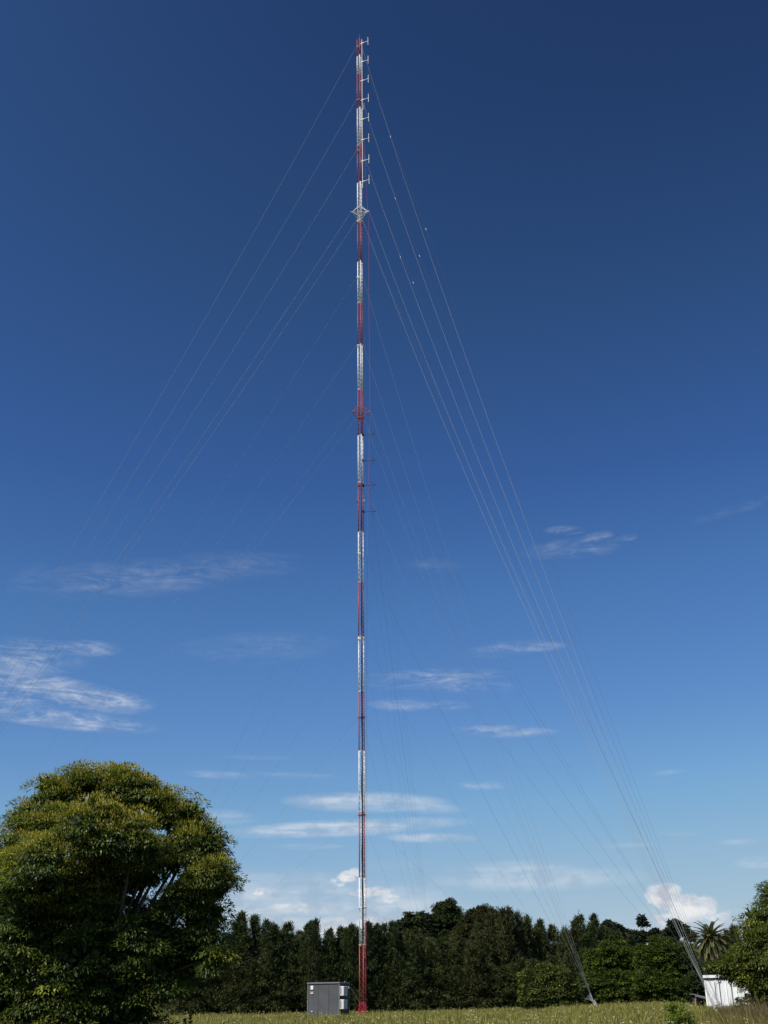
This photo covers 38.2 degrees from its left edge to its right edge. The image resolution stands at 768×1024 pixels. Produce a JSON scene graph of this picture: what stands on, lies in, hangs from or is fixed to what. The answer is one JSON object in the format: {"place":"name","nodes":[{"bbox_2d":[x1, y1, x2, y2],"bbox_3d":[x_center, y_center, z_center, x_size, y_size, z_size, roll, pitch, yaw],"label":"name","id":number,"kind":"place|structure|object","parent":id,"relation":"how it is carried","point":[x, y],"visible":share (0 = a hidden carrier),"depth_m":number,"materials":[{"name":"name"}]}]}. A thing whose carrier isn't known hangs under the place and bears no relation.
{"place":"outdoors","nodes":[
{"label":"outdoors","id":0,"kind":"place"},
{"bbox_2d":[0,0,767,1000],"label":"sky","id":1,"kind":"structure","parent":0,"point":[586,180],"materials":[{"name":"blue"}]},
{"bbox_2d":[118,999,760,1023],"bbox_3d":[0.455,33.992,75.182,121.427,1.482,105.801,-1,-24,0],"label":"meadow grass","id":2,"kind":"structure","parent":0,"point":[595,1015],"depth_m":76.64,"materials":[{"name":"green plant"}]},
{"bbox_3d":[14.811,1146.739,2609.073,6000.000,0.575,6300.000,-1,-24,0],"label":"ground","id":3,"kind":"structure","parent":0,"visible":0},
{"bbox_2d":[0,758,250,1023],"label":"broadleaf tree","id":4,"kind":"object","parent":3,"relation":"on","point":[102,955],"visible":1,"depth_m":36.56,"materials":[{"name":"green plant"}]},
{"bbox_2d":[152,972,231,1015],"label":"feathery tree","id":5,"kind":"object","parent":3,"relation":"on","point":[191,1008],"visible":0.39,"depth_m":109.59,"materials":[{"name":"green plant"}]},
{"bbox_2d":[156,957,252,1015],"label":"feathery tree","id":6,"kind":"object","parent":3,"relation":"on","point":[210,987],"visible":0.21,"depth_m":110.21,"materials":[{"name":"green plant"}]},
{"bbox_2d":[195,940,240,1013],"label":"feathery tree","id":7,"kind":"object","parent":3,"relation":"on","point":[215,1005],"visible":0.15,"depth_m":110.10,"materials":[{"name":"green plant"}]},
{"bbox_2d":[184,940,270,1014],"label":"feathery tree","id":8,"kind":"object","parent":3,"relation":"on","point":[246,965],"visible":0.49,"depth_m":111.16,"materials":[{"name":"green plant"}]},
{"bbox_2d":[216,948,259,1014],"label":"feathery tree","id":9,"kind":"object","parent":3,"relation":"on","point":[237,971],"visible":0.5,"depth_m":111.21,"materials":[{"name":"green plant"}]},
{"bbox_2d":[223,910,254,1005],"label":"feathery tree","id":10,"kind":"object","parent":3,"relation":"on","point":[242,932],"visible":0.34,"depth_m":115.60,"materials":[{"name":"green plant"}]},
{"bbox_2d":[227,956,292,1014],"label":"feathery tree","id":11,"kind":"object","parent":3,"relation":"on","point":[259,969],"visible":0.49,"depth_m":111.71,"materials":[{"name":"green plant"}]},
{"bbox_2d":[245,913,292,1013],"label":"feathery tree","id":12,"kind":"object","parent":3,"relation":"on","point":[263,943],"visible":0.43,"depth_m":115.49,"materials":[{"name":"green plant"}]},
{"bbox_2d":[250,956,305,1014],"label":"feathery tree","id":13,"kind":"object","parent":3,"relation":"on","point":[278,984],"visible":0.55,"depth_m":112.89,"materials":[{"name":"green plant"}]},
{"bbox_2d":[256,920,306,1011],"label":"feathery tree","id":14,"kind":"object","parent":3,"relation":"on","point":[282,950],"visible":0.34,"depth_m":116.69,"materials":[{"name":"green plant"}]},
{"bbox_2d":[260,959,306,1012],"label":"feathery tree","id":15,"kind":"object","parent":3,"relation":"on","point":[286,963],"visible":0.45,"depth_m":114.09,"materials":[{"name":"green plant"}]},
{"bbox_2d":[291,923,316,1011],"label":"feathery tree","id":16,"kind":"object","parent":3,"relation":"on","point":[302,945],"visible":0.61,"depth_m":116.55,"materials":[{"name":"green plant"}]},
{"bbox_2d":[293,917,325,1011],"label":"feathery tree","id":17,"kind":"object","parent":3,"relation":"on","point":[315,943],"visible":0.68,"depth_m":115.90,"materials":[{"name":"green plant"}]},
{"bbox_2d":[294,956,356,1011],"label":"feathery tree","id":18,"kind":"object","parent":3,"relation":"on","point":[338,975],"visible":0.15,"depth_m":116.34,"materials":[{"name":"green plant"}]},
{"bbox_2d":[307,981,349,1015],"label":"equipment hut","id":19,"kind":"object","parent":3,"relation":"on","point":[328,997],"visible":0.89,"depth_m":96.60,"materials":[{"name":"grey metal"}]},
{"bbox_2d":[304,927,352,1007],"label":"feathery tree","id":20,"kind":"object","parent":3,"relation":"on","point":[329,954],"visible":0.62,"depth_m":116.27,"materials":[{"name":"green plant"}]},
{"bbox_2d":[333,925,349,1010],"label":"feathery tree","id":21,"kind":"object","parent":3,"relation":"on","point":[339,930],"visible":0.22,"depth_m":119.53,"materials":[{"name":"green plant"}]},
{"bbox_2d":[334,927,368,1011],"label":"feathery tree","id":22,"kind":"object","parent":3,"relation":"on","point":[346,950],"visible":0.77,"depth_m":117.16,"materials":[{"name":"green plant"}]},
{"bbox_2d":[343,922,374,1008],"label":"feathery tree","id":23,"kind":"object","parent":3,"relation":"on","point":[352,927],"visible":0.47,"depth_m":118.39,"materials":[{"name":"green plant"}]},
{"bbox_2d":[339,923,378,1010],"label":"feathery tree","id":24,"kind":"object","parent":3,"relation":"on","point":[357,930],"visible":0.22,"depth_m":119.80,"materials":[{"name":"green plant"}]},
{"bbox_2d":[351,37,370,1013],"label":"guyed mast","id":25,"kind":"object","parent":3,"relation":"on","point":[361,418],"visible":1,"depth_m":121.86,"materials":[{"name":"red metal"}]},
{"bbox_2d":[0,217,347,725],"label":"guy wire","id":26,"kind":"object","parent":25,"relation":"attached to","point":[173,478],"visible":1,"depth_m":125.93,"materials":[{"name":"grey metal"}]},
{"bbox_2d":[1,53,352,666],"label":"guy wire","id":27,"kind":"object","parent":25,"relation":"attached to","point":[177,366],"visible":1,"depth_m":132.09,"materials":[{"name":"grey metal"}]},
{"bbox_2d":[1,155,353,705],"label":"guy wire","id":28,"kind":"object","parent":25,"relation":"attached to","point":[171,446],"visible":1,"depth_m":127.51,"materials":[{"name":"grey metal"}]},
{"bbox_2d":[0,223,354,731],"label":"guy wire","id":29,"kind":"object","parent":25,"relation":"attached to","point":[167,498],"visible":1,"depth_m":125.04,"materials":[{"name":"grey metal"}]},
{"bbox_2d":[1,101,355,686],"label":"guy wire","id":30,"kind":"object","parent":25,"relation":"attached to","point":[176,404],"visible":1,"depth_m":130.31,"materials":[{"name":"grey metal"}]},
{"bbox_2d":[361,465,363,985],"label":"feeder cable","id":31,"kind":"object","parent":25,"relation":"attached to","point":[362,736],"visible":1,"depth_m":111.29,"materials":[{"name":"black plastic"}]},
{"bbox_2d":[360,41,369,187],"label":"dipole array","id":32,"kind":"object","parent":25,"relation":"attached to","point":[362,119],"visible":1,"depth_m":143.24,"materials":[{"name":"white paint"}]},
{"bbox_2d":[363,117,369,946],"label":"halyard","id":33,"kind":"object","parent":25,"relation":"attached to","point":[367,558],"visible":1,"depth_m":120.55,"materials":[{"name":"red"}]},
{"bbox_2d":[363,345,589,990],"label":"guy wire","id":34,"kind":"object","parent":25,"relation":"attached to","point":[474,673],"visible":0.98,"depth_m":114.54,"materials":[{"name":"grey metal"}]},
{"bbox_2d":[364,419,589,991],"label":"guy wire","id":35,"kind":"object","parent":25,"relation":"attached to","point":[479,722],"visible":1,"depth_m":111.98,"materials":[{"name":"grey metal"}]},
{"bbox_2d":[363,222,706,990],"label":"guy wire","id":36,"kind":"object","parent":25,"relation":"attached to","point":[561,688],"visible":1,"depth_m":87.50,"materials":[{"name":"grey metal"}]},
{"bbox_2d":[362,229,709,983],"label":"guy wire","id":37,"kind":"object","parent":25,"relation":"attached to","point":[534,605],"visible":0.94,"depth_m":98.36,"materials":[{"name":"grey metal"}]},
{"bbox_2d":[364,156,710,1000],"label":"guy wire","id":38,"kind":"object","parent":25,"relation":"attached to","point":[554,644],"visible":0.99,"depth_m":86.17,"materials":[{"name":"grey metal"}]},
{"bbox_2d":[365,58,710,997],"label":"guy wire","id":39,"kind":"object","parent":25,"relation":"attached to","point":[567,632],"visible":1,"depth_m":85.39,"materials":[{"name":"grey metal"}]},
{"bbox_2d":[359,103,717,1000],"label":"guy wire","id":40,"kind":"object","parent":25,"relation":"attached to","point":[461,361],"visible":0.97,"depth_m":93.24,"materials":[{"name":"grey metal"}]},
{"bbox_2d":[369,212,708,993],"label":"guy wire","id":41,"kind":"object","parent":25,"relation":"attached to","point":[547,646],"visible":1,"depth_m":88.75,"materials":[{"name":"grey metal"}]},
{"bbox_2d":[364,230,713,991],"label":"guy wire","id":42,"kind":"object","parent":25,"relation":"attached to","point":[552,642],"visible":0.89,"depth_m":97.81,"materials":[{"name":"grey metal"}]},
{"bbox_2d":[361,158,717,1001],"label":"guy wire","id":43,"kind":"object","parent":25,"relation":"attached to","point":[555,620],"visible":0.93,"depth_m":96.44,"materials":[{"name":"grey metal"}]},
{"bbox_2d":[365,67,718,1001],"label":"guy wire","id":44,"kind":"object","parent":25,"relation":"attached to","point":[559,583],"visible":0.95,"depth_m":96.96,"materials":[{"name":"grey metal"}]},
{"bbox_2d":[385,169,710,999],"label":"guy wire","id":45,"kind":"object","parent":25,"relation":"attached to","point":[557,629],"visible":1,"depth_m":87.31,"materials":[{"name":"grey metal"}]},
{"bbox_2d":[349,971,389,1011],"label":"feathery tree","id":46,"kind":"object","parent":3,"relation":"on","point":[368,1003],"visible":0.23,"depth_m":116.79,"materials":[{"name":"green plant"}]},
{"bbox_2d":[360,921,385,1011],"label":"feathery tree","id":47,"kind":"object","parent":3,"relation":"on","point":[371,945],"visible":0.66,"depth_m":119.24,"materials":[{"name":"green plant"}]},
{"bbox_2d":[366,923,400,1010],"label":"feathery tree","id":48,"kind":"object","parent":3,"relation":"on","point":[380,944],"visible":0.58,"depth_m":119.40,"materials":[{"name":"green plant"}]},
{"bbox_2d":[369,978,413,1011],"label":"feathery tree","id":49,"kind":"object","parent":3,"relation":"on","point":[392,997],"visible":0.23,"depth_m":118.29,"materials":[{"name":"green plant"}]},
{"bbox_2d":[376,949,412,1011],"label":"feathery tree","id":50,"kind":"object","parent":3,"relation":"on","point":[386,958],"visible":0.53,"depth_m":118.84,"materials":[{"name":"green plant"}]},
{"bbox_2d":[379,919,411,1011],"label":"feathery tree","id":51,"kind":"object","parent":3,"relation":"on","point":[390,940],"visible":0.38,"depth_m":120.71,"materials":[{"name":"green plant"}]},
{"bbox_2d":[387,920,408,1008],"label":"feathery tree","id":52,"kind":"object","parent":3,"relation":"on","point":[393,928],"visible":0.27,"depth_m":122.36,"materials":[{"name":"green plant"}]},
{"bbox_2d":[397,928,432,1005],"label":"feathery tree","id":53,"kind":"object","parent":3,"relation":"on","point":[407,942],"visible":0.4,"depth_m":122.00,"materials":[{"name":"green plant"}]},
{"bbox_2d":[391,959,439,1011],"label":"feathery tree","id":54,"kind":"object","parent":3,"relation":"on","point":[406,978],"visible":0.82,"depth_m":119.18,"materials":[{"name":"green plant"}]},
{"bbox_2d":[406,932,427,1007],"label":"feathery tree","id":55,"kind":"object","parent":3,"relation":"on","point":[418,941],"visible":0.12,"depth_m":125.59,"materials":[{"name":"green plant"}]},
{"bbox_2d":[395,910,440,944],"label":"broadleaf tree","id":56,"kind":"object","parent":3,"relation":"on","point":[418,923],"visible":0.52,"depth_m":154.84,"materials":[{"name":"green plant"}]},
{"bbox_2d":[411,966,464,1010],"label":"feathery tree","id":57,"kind":"object","parent":3,"relation":"on","point":[435,979],"visible":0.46,"depth_m":121.14,"materials":[{"name":"green plant"}]},
{"bbox_2d":[419,936,465,1010],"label":"feathery tree","id":58,"kind":"object","parent":3,"relation":"on","point":[431,955],"visible":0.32,"depth_m":124.21,"materials":[{"name":"green plant"}]},
{"bbox_2d":[410,963,480,1010],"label":"feathery tree","id":59,"kind":"object","parent":3,"relation":"on","point":[455,971],"visible":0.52,"depth_m":122.66,"materials":[{"name":"green plant"}]},
{"bbox_2d":[145,1000,747,1023],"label":"meadow flowers","id":60,"kind":"object","parent":3,"relation":"on","point":[458,1016],"visible":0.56,"depth_m":67.92,"materials":[{"name":"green plant"}]},
{"bbox_2d":[433,938,459,1003],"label":"feathery tree","id":61,"kind":"object","parent":3,"relation":"on","point":[444,946],"visible":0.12,"depth_m":127.15,"materials":[{"name":"green plant"}]},
{"bbox_2d":[429,897,464,946],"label":"broadleaf tree","id":62,"kind":"object","parent":3,"relation":"on","point":[446,914],"visible":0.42,"depth_m":160.72,"materials":[{"name":"green plant"}]},
{"bbox_2d":[449,935,466,982],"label":"feathery tree","id":63,"kind":"object","parent":3,"relation":"on","point":[460,944],"visible":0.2,"depth_m":126.79,"materials":[{"name":"green plant"}]},
{"bbox_2d":[444,949,502,1008],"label":"feathery tree","id":64,"kind":"object","parent":3,"relation":"on","point":[455,957],"visible":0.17,"depth_m":125.76,"materials":[{"name":"green plant"}]},
{"bbox_2d":[455,940,496,1009],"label":"feathery tree","id":65,"kind":"object","parent":3,"relation":"on","point":[472,950],"visible":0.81,"depth_m":123.25,"materials":[{"name":"green plant"}]},
{"bbox_2d":[449,903,504,942],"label":"broadleaf tree","id":66,"kind":"object","parent":3,"relation":"on","point":[464,929],"visible":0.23,"depth_m":141.99,"materials":[{"name":"green plant"}]},
{"bbox_2d":[465,929,500,995],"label":"feathery tree","id":67,"kind":"object","parent":3,"relation":"on","point":[485,952],"visible":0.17,"depth_m":128.83,"materials":[{"name":"green plant"}]},
{"bbox_2d":[456,962,520,1008],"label":"feathery tree","id":68,"kind":"object","parent":3,"relation":"on","point":[499,979],"visible":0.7,"depth_m":123.97,"materials":[{"name":"green plant"}]},
{"bbox_2d":[472,907,528,970],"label":"feathery tree","id":69,"kind":"object","parent":3,"relation":"on","point":[503,933],"visible":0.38,"depth_m":130.74,"materials":[{"name":"green plant"}]},
{"bbox_2d":[492,963,522,1008],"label":"feathery tree","id":70,"kind":"object","parent":3,"relation":"on","point":[512,965],"visible":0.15,"depth_m":126.52,"materials":[{"name":"green plant"}]},
{"bbox_2d":[487,911,532,968],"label":"feathery tree","id":71,"kind":"object","parent":3,"relation":"on","point":[516,944],"visible":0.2,"depth_m":131.38,"materials":[{"name":"green plant"}]},
{"bbox_2d":[498,957,541,1008],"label":"feathery tree","id":72,"kind":"object","parent":3,"relation":"on","point":[521,964],"visible":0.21,"depth_m":126.62,"materials":[{"name":"green plant"}]},
{"bbox_2d":[505,905,541,963],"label":"feathery tree","id":73,"kind":"object","parent":3,"relation":"on","point":[528,921],"visible":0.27,"depth_m":133.88,"materials":[{"name":"green plant"}]},
{"bbox_2d":[518,920,536,962],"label":"feathery tree","id":74,"kind":"object","parent":3,"relation":"on","point":[521,926],"visible":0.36,"depth_m":133.20,"materials":[{"name":"green plant"}]},
{"bbox_2d":[533,935,548,961],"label":"feathery tree","id":75,"kind":"object","parent":3,"relation":"on","point":[540,945],"visible":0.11,"depth_m":134.40,"materials":[{"name":"green plant"}]},
{"bbox_2d":[533,918,552,961],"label":"feathery tree","id":76,"kind":"object","parent":3,"relation":"on","point":[540,926],"visible":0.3,"depth_m":136.22,"materials":[{"name":"green plant"}]},
{"bbox_2d":[516,962,580,1008],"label":"broadleaf tree","id":77,"kind":"object","parent":3,"relation":"on","point":[538,988],"visible":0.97,"depth_m":114.70,"materials":[{"name":"green plant"}]},
{"bbox_2d":[532,923,578,987],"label":"feathery tree","id":78,"kind":"object","parent":3,"relation":"on","point":[555,938],"visible":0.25,"depth_m":136.33,"materials":[{"name":"green plant"}]},
{"bbox_2d":[545,953,584,1004],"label":"feathery tree","id":79,"kind":"object","parent":3,"relation":"on","point":[552,960],"visible":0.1,"depth_m":128.71,"materials":[{"name":"green plant"}]},
{"bbox_2d":[554,946,587,1004],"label":"feathery tree","id":80,"kind":"object","parent":3,"relation":"on","point":[571,958],"visible":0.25,"depth_m":131.40,"materials":[{"name":"green plant"}]},
{"bbox_2d":[560,915,588,1002],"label":"feathery tree","id":81,"kind":"object","parent":3,"relation":"on","point":[573,925],"visible":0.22,"depth_m":138.10,"materials":[{"name":"green plant"}]},
{"bbox_2d":[569,909,600,1003],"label":"feathery tree","id":82,"kind":"object","parent":3,"relation":"on","point":[590,935],"visible":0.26,"depth_m":137.83,"materials":[{"name":"green plant"}]},
{"bbox_2d":[585,912,605,945],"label":"feathery tree","id":83,"kind":"object","parent":3,"relation":"on","point":[593,918],"visible":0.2,"depth_m":139.33,"materials":[{"name":"green plant"}]},
{"bbox_2d":[576,939,637,1004],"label":"broadleaf tree","id":84,"kind":"object","parent":3,"relation":"on","point":[609,971],"visible":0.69,"depth_m":127.61,"materials":[{"name":"green plant"}]},
{"bbox_2d":[587,921,630,950],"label":"feathery tree","id":85,"kind":"object","parent":3,"relation":"on","point":[617,935],"visible":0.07,"depth_m":141.82,"materials":[{"name":"green plant"}]},
{"bbox_2d":[599,919,634,943],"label":"gum tree","id":86,"kind":"object","parent":3,"relation":"on","point":[611,924],"visible":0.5,"depth_m":177.16,"materials":[{"name":"green plant"}]},
{"bbox_2d":[613,929,637,948],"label":"feathery tree","id":87,"kind":"object","parent":3,"relation":"on","point":[630,940],"visible":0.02,"depth_m":147.46,"materials":[{"name":"green plant"}]},
{"bbox_2d":[631,928,649,944],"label":"gum tree","id":88,"kind":"object","parent":3,"relation":"on","point":[640,936],"visible":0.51,"depth_m":185.97,"materials":[{"name":"green plant"}]},
{"bbox_2d":[635,913,651,930],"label":"gum tree","id":89,"kind":"object","parent":3,"relation":"on","point":[641,921],"visible":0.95,"depth_m":192.10,"materials":[{"name":"green plant"}]},
{"bbox_2d":[645,927,663,939],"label":"gum tree","id":90,"kind":"object","parent":3,"relation":"on","point":[656,931],"visible":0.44,"depth_m":186.31,"materials":[{"name":"green plant"}]},
{"bbox_2d":[629,935,701,1002],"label":"broadleaf tree","id":91,"kind":"object","parent":3,"relation":"on","point":[662,972],"visible":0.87,"depth_m":122.44,"materials":[{"name":"green plant"}]},
{"bbox_2d":[658,918,690,940],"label":"gum tree","id":92,"kind":"object","parent":3,"relation":"on","point":[669,928],"visible":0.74,"depth_m":181.99,"materials":[{"name":"green plant"}]},
{"bbox_2d":[663,997,694,1023],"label":"shrub","id":93,"kind":"object","parent":3,"relation":"on","point":[672,1007],"visible":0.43,"depth_m":47.37,"materials":[{"name":"green plant"}]},
{"bbox_2d":[670,1008,698,1023],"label":"shrub","id":94,"kind":"object","parent":3,"relation":"on","point":[679,1017],"visible":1,"depth_m":45.33,"materials":[{"name":"green plant"}]},
{"bbox_2d":[680,931,698,944],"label":"gum tree","id":95,"kind":"object","parent":3,"relation":"on","point":[688,934],"visible":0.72,"depth_m":181.65,"materials":[{"name":"green plant"}]},
{"bbox_2d":[690,994,705,1006],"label":"lean to","id":96,"kind":"object","parent":3,"relation":"on","point":[699,998],"visible":0.45,"depth_m":94.46,"materials":[{"name":"grey metal"}]},
{"bbox_2d":[678,954,731,1002],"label":"broadleaf tree","id":97,"kind":"object","parent":3,"relation":"on","point":[691,984],"visible":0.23,"depth_m":107.99,"materials":[{"name":"green plant"}]},
{"bbox_2d":[685,918,734,962],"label":"date palm","id":98,"kind":"object","parent":3,"relation":"on","point":[711,943],"visible":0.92,"depth_m":127.90,"materials":[{"name":"green plant"}]},
{"bbox_2d":[716,923,740,957],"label":"feathery tree","id":99,"kind":"object","parent":3,"relation":"on","point":[731,931],"visible":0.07,"depth_m":139.85,"materials":[{"name":"green plant"}]},
{"bbox_2d":[703,975,754,1006],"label":"white shed","id":100,"kind":"structure","parent":3,"relation":"on","point":[725,990],"depth_m":91.27,"materials":[{"name":"metal"}]},
{"bbox_2d":[696,1001,767,1023],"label":"dry weeds","id":101,"kind":"object","parent":3,"relation":"on","point":[733,1020],"visible":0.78,"depth_m":49.98,"materials":[{"name":"green plant"}]},
{"bbox_2d":[701,879,767,1008],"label":"broadleaf tree","id":102,"kind":"object","parent":3,"relation":"on","point":[745,966],"visible":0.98,"depth_m":56.73,"materials":[{"name":"green plant"}]},
{"bbox_2d":[703,994,767,1019],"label":"dry weeds","id":103,"kind":"object","parent":3,"relation":"on","point":[762,1011],"visible":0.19,"depth_m":51.65,"materials":[{"name":"green plant"}]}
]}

